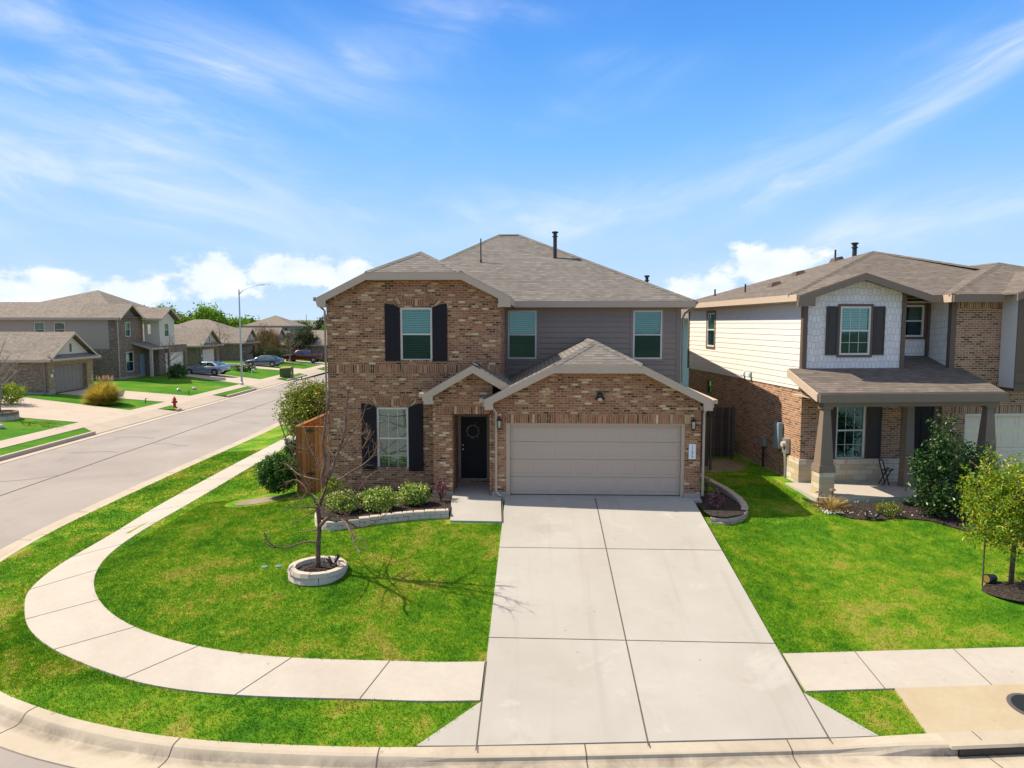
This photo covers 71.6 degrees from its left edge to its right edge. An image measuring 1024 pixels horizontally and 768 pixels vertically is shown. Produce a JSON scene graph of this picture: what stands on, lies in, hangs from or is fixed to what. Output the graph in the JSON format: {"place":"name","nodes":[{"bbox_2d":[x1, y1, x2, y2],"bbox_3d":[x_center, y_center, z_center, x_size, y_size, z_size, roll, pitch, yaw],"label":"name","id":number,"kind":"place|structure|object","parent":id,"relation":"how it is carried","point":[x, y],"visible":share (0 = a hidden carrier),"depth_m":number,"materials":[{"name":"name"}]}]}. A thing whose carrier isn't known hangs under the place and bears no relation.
{"place":"outdoors","nodes":[
{"label":"outdoors","id":0,"kind":"place"},
{"bbox_2d":[0,359,324,422],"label":"driveway","id":1,"kind":"structure","parent":0,"point":[32,408],"depth_m":49.40,"materials":[{"name":"concrete"}]},
{"bbox_2d":[0,380,30,404],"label":"yellow shrub","id":2,"kind":"object","parent":1,"relation":"on","point":[16,390],"visible":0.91,"depth_m":47.94,"materials":[{"name":"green plant"}]},
{"bbox_2d":[183,361,230,375],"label":"parked car","id":3,"kind":"object","parent":1,"relation":"on","point":[214,368],"visible":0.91,"depth_m":76.53,"materials":[{"name":"silver metal"}]},
{"bbox_2d":[244,355,283,366],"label":"parked car","id":4,"kind":"object","parent":1,"relation":"on","point":[272,360],"visible":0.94,"depth_m":93.08,"materials":[{"name":"blue paint"}]},
{"bbox_2d":[282,350,323,362],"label":"pickup truck","id":5,"kind":"object","parent":1,"relation":"on","point":[308,355],"visible":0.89,"depth_m":105.40,"materials":[{"name":"red paint"}]},
{"bbox_2d":[0,374,327,767],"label":"road","id":6,"kind":"structure","parent":0,"point":[26,511],"depth_m":33.46,"materials":[{"name":"grey asphalt"}]},
{"bbox_2d":[0,397,283,495],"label":"road seam","id":7,"kind":"object","parent":6,"relation":"on","point":[125,452],"visible":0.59,"depth_m":35.77,"materials":[{"name":"grey asphalt"}]},
{"bbox_2d":[0,368,327,463],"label":"curb","id":8,"kind":"structure","parent":6,"relation":"on","point":[16,455],"depth_m":40.30,"materials":[{"name":"concrete"}]},
{"bbox_2d":[0,418,1023,767],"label":"curb","id":9,"kind":"structure","parent":6,"relation":"on","point":[42,734],"depth_m":10.60,"materials":[{"name":"concrete"}]},
{"bbox_2d":[1,534,1002,767],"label":"curb joint","id":10,"kind":"object","parent":9,"relation":"on","point":[379,747],"visible":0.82,"depth_m":10.60,"materials":[{"name":"grey concrete"}]},
{"bbox_2d":[938,729,1023,756],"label":"storm drain","id":11,"kind":"object","parent":9,"relation":"in","point":[990,743],"visible":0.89,"depth_m":10.72,"materials":[{"name":"beige concrete"}]},
{"bbox_2d":[0,359,327,455],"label":"lawn","id":12,"kind":"structure","parent":0,"point":[163,384],"depth_m":60.77,"materials":[{"name":"green plant"}]},
{"bbox_2d":[0,410,19,420],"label":"stone ring","id":13,"kind":"object","parent":12,"relation":"on","point":[9,416],"visible":0.99,"depth_m":42.56,"materials":[{"name":"grey stone"}]},
{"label":"mulch bed","id":14,"kind":"structure","parent":13,"relation":"in","visible":0},
{"bbox_2d":[0,334,25,411],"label":"bare tree","id":15,"kind":"object","parent":14,"relation":"on","point":[4,378],"visible":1,"depth_m":42.97,"materials":[{"name":"brown plant"}]},
{"bbox_2d":[0,332,100,394],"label":"garage house","id":16,"kind":"structure","parent":12,"relation":"on","point":[53,359],"depth_m":55.17,"materials":[{"name":"grey brick"}]},
{"bbox_2d":[54,363,83,391],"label":"garage door","id":17,"kind":"structure","parent":16,"relation":"in","point":[77,381],"depth_m":56.88,"materials":[{"name":"brown paint"}]},
{"bbox_2d":[0,290,187,379],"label":"two storey house","id":18,"kind":"structure","parent":12,"relation":"on","point":[107,327],"depth_m":69.07,"materials":[{"name":"grey brick"}]},
{"bbox_2d":[34,322,44,331],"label":"window","id":19,"kind":"structure","parent":18,"relation":"in","point":[38,326],"depth_m":67.55,"materials":[{"name":"glass"}]},
{"bbox_2d":[54,322,64,331],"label":"window","id":20,"kind":"structure","parent":18,"relation":"in","point":[58,326],"depth_m":67.72,"materials":[{"name":"glass"}]},
{"bbox_2d":[126,352,133,371],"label":"window","id":21,"kind":"structure","parent":18,"relation":"in","point":[129,355],"depth_m":70.14,"materials":[{"name":"teal glass"}]},
{"bbox_2d":[140,354,144,374],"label":"front door","id":22,"kind":"structure","parent":18,"relation":"in","point":[142,357],"depth_m":72.31,"materials":[{"name":"blue paint"}]},
{"bbox_2d":[165,351,182,372],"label":"garage door","id":23,"kind":"structure","parent":18,"relation":"in","point":[180,358],"depth_m":77.03,"materials":[{"name":"white paint"}]},
{"bbox_2d":[79,375,125,404],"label":"pampas grass","id":24,"kind":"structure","parent":12,"relation":"on","point":[100,394],"depth_m":51.16,"materials":[{"name":"yellow plant"}]},
{"bbox_2d":[142,302,187,323],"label":"grove tree","id":25,"kind":"object","parent":12,"relation":"on","point":[177,321],"visible":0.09,"depth_m":144.19,"materials":[{"name":"green plant"}]},
{"bbox_2d":[150,332,187,378],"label":"bare tree","id":26,"kind":"object","parent":12,"relation":"on","point":[168,354],"visible":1,"depth_m":70.19,"materials":[{"name":"brown plant"}]},
{"bbox_2d":[167,362,189,377],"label":"round shrub","id":27,"kind":"object","parent":12,"relation":"on","point":[173,372],"visible":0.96,"depth_m":72.14,"materials":[{"name":"green plant"}]},
{"bbox_2d":[143,329,223,366],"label":"garage house","id":28,"kind":"structure","parent":12,"relation":"on","point":[199,349],"depth_m":89.24,"materials":[{"name":"grey brick"}]},
{"bbox_2d":[203,349,213,360],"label":"garage door","id":29,"kind":"structure","parent":28,"relation":"in","point":[208,355],"depth_m":91.07,"materials":[{"name":"white paint"}]},
{"bbox_2d":[143,324,257,360],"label":"garage house","id":30,"kind":"structure","parent":12,"relation":"on","point":[232,355],"depth_m":102.57,"materials":[{"name":"grey brick"}]},
{"bbox_2d":[245,345,252,359],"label":"garage door","id":31,"kind":"structure","parent":30,"relation":"in","point":[250,356],"depth_m":104.65,"materials":[{"name":"grey paint"}]},
{"bbox_2d":[181,302,236,324],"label":"grove tree","id":32,"kind":"object","parent":12,"relation":"on","point":[208,312],"visible":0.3,"depth_m":142.15,"materials":[{"name":"green plant"}]},
{"bbox_2d":[202,319,237,361],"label":"bare tree","id":33,"kind":"object","parent":12,"relation":"on","point":[219,341],"visible":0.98,"depth_m":86.97,"materials":[{"name":"brown plant"}]},
{"bbox_2d":[178,319,285,356],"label":"garage house","id":34,"kind":"structure","parent":12,"relation":"on","point":[200,323],"depth_m":121.26,"materials":[{"name":"brown brick"}]},
{"bbox_2d":[224,314,259,327],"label":"grove tree","id":35,"kind":"object","parent":12,"relation":"on","point":[235,324],"visible":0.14,"depth_m":145.60,"materials":[{"name":"green plant"}]},
{"bbox_2d":[233,363,256,371],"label":"hedge","id":36,"kind":"object","parent":12,"relation":"on","point":[245,367],"visible":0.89,"depth_m":84.53,"materials":[{"name":"green plant"}]},
{"bbox_2d":[246,321,276,354],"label":"street tree","id":37,"kind":"object","parent":12,"relation":"on","point":[263,340],"visible":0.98,"depth_m":99.60,"materials":[{"name":"brown plant"}]},
{"bbox_2d":[249,346,285,357],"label":"dark hedge","id":38,"kind":"object","parent":12,"relation":"on","point":[261,350],"visible":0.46,"depth_m":102.78,"materials":[{"name":"green plant"}]},
{"bbox_2d":[257,330,279,351],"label":"oak tree","id":39,"kind":"object","parent":12,"relation":"on","point":[259,344],"visible":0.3,"depth_m":111.00,"materials":[{"name":"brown plant"}]},
{"bbox_2d":[242,316,306,332],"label":"distant house","id":40,"kind":"structure","parent":12,"relation":"on","point":[281,322],"depth_m":132.22,"materials":[{"name":"brown"}]},
{"bbox_2d":[267,326,293,355],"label":"street tree","id":41,"kind":"object","parent":12,"relation":"on","point":[278,340],"visible":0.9,"depth_m":101.78,"materials":[{"name":"brown plant"}]},
{"bbox_2d":[279,366,293,377],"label":"utility cabinet","id":42,"kind":"object","parent":12,"relation":"on","point":[285,372],"visible":0.95,"depth_m":81.71,"materials":[{"name":"green metal"}]},
{"bbox_2d":[278,330,304,361],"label":"street tree","id":43,"kind":"object","parent":12,"relation":"on","point":[291,341],"visible":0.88,"depth_m":104.90,"materials":[{"name":"brown plant"}]},
{"bbox_2d":[282,327,319,349],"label":"oak tree","id":44,"kind":"object","parent":12,"relation":"on","point":[305,335],"visible":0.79,"depth_m":112.42,"materials":[{"name":"green plant"}]},
{"bbox_2d":[277,330,327,359],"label":"distant house","id":45,"kind":"structure","parent":12,"relation":"on","point":[317,347],"depth_m":113.30,"materials":[{"name":"grey brick"}]},
{"bbox_2d":[313,314,326,329],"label":"distant tree","id":46,"kind":"object","parent":12,"relation":"on","point":[319,323],"visible":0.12,"depth_m":174.07,"materials":[{"name":"green plant"}]},
{"bbox_2d":[0,363,327,448],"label":"sidewalk","id":47,"kind":"structure","parent":0,"point":[37,435],"depth_m":46.95,"materials":[{"name":"concrete"}]},
{"bbox_2d":[238,284,268,384],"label":"street lamp","id":48,"kind":"object","parent":47,"relation":"on","point":[241,368],"visible":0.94,"depth_m":70.30,"materials":[{"name":"metal"}]},
{"bbox_2d":[84,369,324,433],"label":"driveway apron","id":49,"kind":"object","parent":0,"point":[102,427],"visible":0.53,"depth_m":50.40,"materials":[{"name":"concrete"}]},
{"bbox_2d":[450,483,501,523],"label":"entry walk","id":50,"kind":"structure","parent":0,"point":[474,503],"depth_m":19.79,"materials":[{"name":"concrete"}]},
{"bbox_2d":[0,0,1023,319],"label":"sky","id":51,"kind":"structure","parent":0,"point":[181,153],"materials":[{"name":"blue"}]},
{"bbox_2d":[0,424,1023,746],"bbox_3d":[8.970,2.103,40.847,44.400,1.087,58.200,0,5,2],"label":"lawn","id":52,"kind":"structure","parent":0,"point":[975,582],"depth_m":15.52,"materials":[{"name":"green plant"}]},
{"bbox_2d":[234,496,281,504],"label":"bare soil","id":53,"kind":"structure","parent":52,"relation":"on","point":[257,500],"depth_m":22.75,"materials":[{"name":"beige soil"}]},
{"bbox_2d":[251,451,300,493],"bbox_3d":[-7.581,2.835,22.948,1.675,1.464,1.582,0,5,2],"label":"dense bush","id":54,"kind":"object","parent":52,"relation":"on","point":[268,477],"visible":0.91,"depth_m":22.61,"materials":[{"name":"green plant"}]},
{"bbox_2d":[281,437,295,458],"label":"dense bush","id":55,"kind":"object","parent":52,"relation":"on","point":[287,450],"visible":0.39,"depth_m":29.97,"materials":[{"name":"green plant"}]},
{"bbox_2d":[272,371,328,438],"bbox_3d":[-8.584,1.368,30.411,3.191,3.869,2.915,3,6,32],"label":"multi stem tree","id":56,"kind":"object","parent":52,"relation":"on","point":[308,395],"visible":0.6,"depth_m":30.01,"materials":[{"name":"green plant"}]},
{"bbox_2d":[295,412,329,491],"bbox_3d":[-6.013,1.771,30.716,1.470,2.155,15.639,0,5,2],"label":"cedar fence","id":57,"kind":"object","parent":52,"relation":"on","point":[305,461],"visible":0.2,"depth_m":22.97,"materials":[{"name":"brown wood"}]},
{"bbox_2d":[287,556,347,585],"bbox_3d":[-4.390,4.207,16.070,1.333,0.249,1.328,0,5,2],"label":"stone ring","id":58,"kind":"object","parent":52,"relation":"on","point":[297,577],"visible":0.85,"depth_m":15.62,"materials":[{"name":"grey stone"}]},
{"bbox_2d":[297,562,337,571],"bbox_3d":[-4.392,4.172,16.069,1.000,0.080,1.000,0,5,2],"label":"mulch bed","id":59,"kind":"object","parent":52,"relation":"on","point":[326,566],"visible":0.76,"depth_m":16.06,"materials":[{"name":"brown soil"}]},
{"bbox_2d":[263,368,388,567],"bbox_3d":[-4.097,1.982,15.863,3.286,4.665,3.196,0,5,2],"label":"bare tree","id":60,"kind":"object","parent":52,"relation":"on","point":[320,523],"visible":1,"depth_m":15.83,"materials":[{"name":"brown plant"}]},
{"bbox_2d":[314,508,448,530],"bbox_3d":[-3.771,3.647,18.998,3.906,0.537,1.719,2,5,18],"label":"block edging","id":61,"kind":"object","parent":52,"relation":"on","point":[330,525],"visible":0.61,"depth_m":18.80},
{"bbox_2d":[320,489,451,520],"bbox_3d":[-3.527,3.370,19.963,3.730,0.084,3.250,0,5,2],"label":"mulch bed","id":62,"kind":"object","parent":52,"relation":"on","point":[437,503],"visible":0.28,"depth_m":19.50,"materials":[{"name":"brown soil"}]},
{"bbox_2d":[320,476,344,497],"bbox_3d":[-5.146,2.997,20.352,0.728,0.822,0.868,0,5,2],"label":"round shrub","id":63,"kind":"object","parent":62,"relation":"on","point":[330,486],"visible":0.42,"depth_m":20.21,"materials":[{"name":"green plant"}]},
{"bbox_2d":[323,488,360,513],"bbox_3d":[-4.590,3.160,19.171,1.017,0.700,1.166,-1,5,-12],"label":"round shrub","id":64,"kind":"object","parent":62,"relation":"on","point":[334,502],"visible":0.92,"depth_m":18.99,"materials":[{"name":"green plant"}]},
{"bbox_2d":[356,480,398,512],"bbox_3d":[-3.652,3.080,19.312,1.234,0.836,1.054,0,5,2],"label":"round shrub","id":65,"kind":"object","parent":62,"relation":"on","point":[379,499],"visible":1,"depth_m":19.11,"materials":[{"name":"green plant"}]},
{"bbox_2d":[395,480,432,506],"bbox_3d":[-2.759,3.076,19.960,1.058,0.694,1.035,-1,5,-15],"label":"round shrub","id":66,"kind":"object","parent":62,"relation":"on","point":[412,493],"visible":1,"depth_m":19.74,"materials":[{"name":"green plant"}]},
{"bbox_2d":[433,478,450,500],"bbox_3d":[-2.020,3.030,20.236,0.510,0.692,0.448,2,5,20],"label":"loropetalum","id":67,"kind":"object","parent":62,"relation":"on","point":[440,493],"visible":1,"depth_m":20.24,"materials":[{"name":"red plant"}]},
{"bbox_2d":[313,231,717,497],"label":"brick house","id":68,"kind":"structure","parent":52,"relation":"on","point":[535,346],"depth_m":21.15,"materials":[{"name":"brown brick"}]},
{"bbox_2d":[377,407,408,466],"bbox_3d":[-3.597,1.631,21.607,0.970,1.880,0.285,0,5,2],"label":"window","id":69,"kind":"structure","parent":68,"relation":"in","point":[392,423],"depth_m":21.56,"materials":[{"name":"white glass"}]},
{"bbox_2d":[400,308,431,359],"bbox_3d":[-2.847,-1.495,21.316,0.970,1.580,0.285,0,5,2],"label":"window","id":70,"kind":"structure","parent":68,"relation":"in","point":[415,323],"depth_m":21.25,"materials":[{"name":"glass"}]},
{"bbox_2d":[461,416,486,477],"bbox_3d":[-1.188,1.981,22.151,0.810,1.950,0.100,0,5,2],"label":"front door","id":71,"kind":"structure","parent":68,"relation":"in","point":[473,451],"depth_m":22.16,"materials":[{"name":"black paint"}]},
{"bbox_2d":[508,310,536,358],"bbox_3d":[0.359,-1.726,24.853,1.020,1.680,0.285,0,5,2],"label":"window","id":72,"kind":"structure","parent":68,"relation":"in","point":[522,324],"depth_m":24.78,"materials":[{"name":"glass"}]},
{"bbox_2d":[510,425,680,494],"bbox_3d":[2.394,2.184,20.541,4.900,2.060,0.039,0,5,2],"label":"garage door","id":73,"kind":"structure","parent":68,"relation":"in","point":[545,459],"depth_m":20.53,"materials":[{"name":"beige paint"}]},
{"bbox_2d":[633,310,662,358],"bbox_3d":[4.697,-1.714,24.707,1.020,1.680,0.285,0,5,2],"label":"window","id":74,"kind":"structure","parent":68,"relation":"in","point":[647,324],"depth_m":24.64,"materials":[{"name":"glass"}]},
{"bbox_2d":[680,308,688,386],"bbox_3d":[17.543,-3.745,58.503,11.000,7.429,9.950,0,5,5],"label":"downspout","id":75,"kind":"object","parent":68,"relation":"attached to","point":[685,376],"depth_m":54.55,"materials":[{"name":"grey metal"}]},
{"bbox_2d":[689,444,695,458],"bbox_3d":[5.142,1.928,20.250,0.200,0.430,0.022,0,5,2],"label":"house number sign","id":76,"kind":"object","parent":68,"relation":"attached to","point":[692,451],"visible":1,"depth_m":20.24,"materials":[{"name":"white plastic"}]},
{"bbox_2d":[700,417,712,469],"bbox_3d":[6.335,2.042,24.623,1.122,1.850,0.720,0,5,2],"label":"wood fence","id":77,"kind":"object","parent":52,"relation":"on","point":[707,443],"visible":0.22,"depth_m":24.91,"materials":[{"name":"brown wood"}]},
{"bbox_2d":[701,406,734,458],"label":"wood gate","id":78,"kind":"structure","parent":52,"relation":"on","point":[723,440],"depth_m":26.44,"materials":[{"name":"brown wood"}]},
{"bbox_2d":[697,490,746,516],"bbox_3d":[5.963,3.229,21.704,1.380,0.020,6.120,0,5,2],"label":"mulch bed","id":79,"kind":"object","parent":52,"relation":"on","point":[732,507],"visible":0.51,"depth_m":19.61,"materials":[{"name":"brown wood"}]},
{"bbox_2d":[705,490,726,507],"bbox_3d":[5.624,3.143,19.536,0.510,0.589,0.586,5,7,43],"label":"loropetalum","id":80,"kind":"object","parent":79,"relation":"on","point":[715,496],"visible":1,"depth_m":19.50,"materials":[{"name":"purple plant"}]},
{"bbox_2d":[700,473,747,524],"bbox_3d":[6.002,3.333,21.719,1.311,0.617,6.097,0,5,2],"label":"block edging","id":81,"kind":"object","parent":52,"relation":"on","point":[725,490],"visible":0.54,"depth_m":19.66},
{"bbox_2d":[700,457,748,471],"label":"bare soil","id":82,"kind":"structure","parent":52,"relation":"on","point":[717,465],"depth_m":25.05,"materials":[{"name":"brown soil"}]},
{"bbox_2d":[686,242,1023,502],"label":"shake house","id":83,"kind":"structure","parent":52,"relation":"on","point":[849,372],"depth_m":22.44,"materials":[{"name":"beige paint"}]},
{"bbox_2d":[707,313,714,346],"bbox_3d":[8.612,-2.310,30.229,0.296,1.425,0.936,0,5,-4],"label":"window","id":84,"kind":"structure","parent":83,"relation":"in","point":[711,316],"depth_m":30.47,"materials":[{"name":"glass"}]},
{"bbox_2d":[760,436,766,466],"bbox_3d":[8.798,2.460,24.905,0.135,1.206,0.270,0,5,-4],"label":"phone box","id":85,"kind":"object","parent":83,"relation":"attached to","point":[763,441],"visible":0.8,"depth_m":24.84,"materials":[{"name":"metal"}]},
{"bbox_2d":[773,422,782,448],"bbox_3d":[8.867,1.700,23.662,0.156,0.853,0.354,0,5,-4],"label":"breaker box","id":86,"kind":"object","parent":83,"relation":"attached to","point":[778,431],"visible":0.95,"depth_m":23.52,"materials":[{"name":"grey paint"}]},
{"bbox_2d":[774,423,777,446],"bbox_3d":[8.795,1.700,23.657,0.011,0.770,0.291,0,5,-4],"label":"door","id":87,"kind":"structure","parent":86,"relation":"in","point":[775,425],"depth_m":23.64,"materials":[{"name":"grey paint"}]},
{"bbox_2d":[780,438,789,477],"bbox_3d":[8.879,2.488,23.165,0.208,1.446,0.270,0,5,-4],"label":"electric meter","id":88,"kind":"object","parent":83,"relation":"attached to","point":[785,444],"visible":0.91,"depth_m":23.08,"materials":[{"name":"metal"}]},
{"bbox_2d":[835,407,865,458],"bbox_3d":[10.673,1.460,22.433,0.957,1.810,0.068,0,5,-4],"label":"window","id":89,"kind":"structure","parent":83,"relation":"in","point":[850,424],"depth_m":22.45,"materials":[{"name":"glass"}]},
{"bbox_2d":[839,306,870,354],"bbox_3d":[10.670,-1.671,22.248,1.009,1.508,0.297,0,5,-4],"label":"window","id":90,"kind":"structure","parent":83,"relation":"in","point":[855,322],"depth_m":22.18,"materials":[{"name":"glass"}]},
{"bbox_2d":[878,459,893,484],"bbox_3d":[11.536,2.716,21.921,0.386,0.806,0.245,0,5,-4],"label":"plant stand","id":91,"kind":"object","parent":83,"relation":"on","point":[886,470],"visible":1,"depth_m":21.84,"materials":[{"name":"black metal"}]},
{"bbox_2d":[905,305,924,336],"bbox_3d":[13.232,-2.088,23.529,0.697,1.040,0.296,0,5,-4],"label":"window","id":92,"kind":"structure","parent":83,"relation":"in","point":[915,313],"depth_m":23.46,"materials":[{"name":"glass"}]},
{"bbox_2d":[914,406,933,478],"bbox_3d":[12.972,1.870,22.699,0.936,2.340,0.064,0,5,-4],"label":"front door","id":93,"kind":"structure","parent":83,"relation":"in","point":[921,433],"depth_m":22.64,"materials":[{"name":"black paint"}]},
{"bbox_2d":[966,415,1023,477],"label":"garage door","id":94,"kind":"structure","parent":83,"relation":"in","point":[1011,440],"depth_m":22.88,"materials":[{"name":"white paint"}]},
{"bbox_2d":[802,497,1023,538],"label":"mulch bed","id":95,"kind":"object","parent":52,"relation":"on","point":[907,509],"visible":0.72,"depth_m":19.40,"materials":[{"name":"brown wood"}]},
{"bbox_2d":[812,494,852,512],"bbox_3d":[8.915,3.271,19.825,1.239,0.440,1.264,0,5,2],"label":"dry grass tuft","id":96,"kind":"object","parent":95,"relation":"on","point":[830,506],"visible":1,"depth_m":19.76,"materials":[{"name":"plant"}]},
{"bbox_2d":[873,499,902,515],"bbox_3d":[10.297,3.406,19.400,0.683,0.468,0.758,3,6,34],"label":"shrub","id":97,"kind":"object","parent":95,"relation":"on","point":[878,507],"visible":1,"depth_m":19.34,"materials":[{"name":"green plant"}]},
{"bbox_2d":[899,409,1006,518],"bbox_3d":[11.954,2.158,19.182,2.929,3.005,1.632,0,5,2],"label":"glossy shrub","id":98,"kind":"object","parent":95,"relation":"on","point":[944,490],"visible":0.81,"depth_m":19.07,"materials":[{"name":"green plant"}]},
{"bbox_2d":[895,684,1023,732],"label":"drain apron","id":99,"kind":"object","parent":52,"relation":"on","point":[960,708],"visible":0.77,"depth_m":11.52,"materials":[{"name":"beige concrete"}]},
{"bbox_2d":[1006,693,1023,714],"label":"manhole cover","id":100,"kind":"object","parent":99,"relation":"on","point":[1015,701],"visible":1,"depth_m":11.65,"materials":[{"name":"black metal"}]},
{"bbox_2d":[981,581,1023,601],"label":"mulch bed","id":101,"kind":"object","parent":52,"relation":"on","point":[1006,590],"visible":0.95,"depth_m":15.25,"materials":[{"name":"brown wood"}]},
{"bbox_2d":[942,446,1023,584],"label":"young tree","id":102,"kind":"object","parent":101,"relation":"on","point":[1009,503],"visible":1,"depth_m":15.30,"materials":[{"name":"green plant"}]},
{"bbox_2d":[983,574,997,583],"bbox_3d":[10.570,4.291,15.694,0.249,0.209,0.209,-2,5,-21],"label":"nursery pot","id":103,"kind":"object","parent":101,"relation":"on","point":[989,578],"visible":0.84,"depth_m":15.63,"materials":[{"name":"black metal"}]},
{"bbox_2d":[981,526,1009,586],"bbox_3d":[10.598,3.809,15.499,0.639,1.450,0.033,0,5,-2],"label":"stake","id":104,"kind":"object","parent":101,"relation":"on","point":[984,559],"visible":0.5,"depth_m":15.48,"materials":[{"name":"brown wood"}]},
{"bbox_2d":[25,436,1023,702],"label":"sidewalk","id":105,"kind":"structure","parent":0,"point":[125,652],"depth_m":12.67,"materials":[{"name":"concrete"}]},
{"bbox_2d":[416,693,878,746],"bbox_3d":[2.075,5.363,11.240,7.077,0.316,1.037,0,5,-3],"label":"driveway apron","id":106,"kind":"object","parent":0,"point":[462,730],"visible":0.59,"depth_m":11.02,"materials":[{"name":"concrete"}]},
{"bbox_2d":[475,494,830,749],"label":"driveway","id":107,"kind":"structure","parent":0,"point":[574,686],"depth_m":13.44,"materials":[{"name":"concrete"}]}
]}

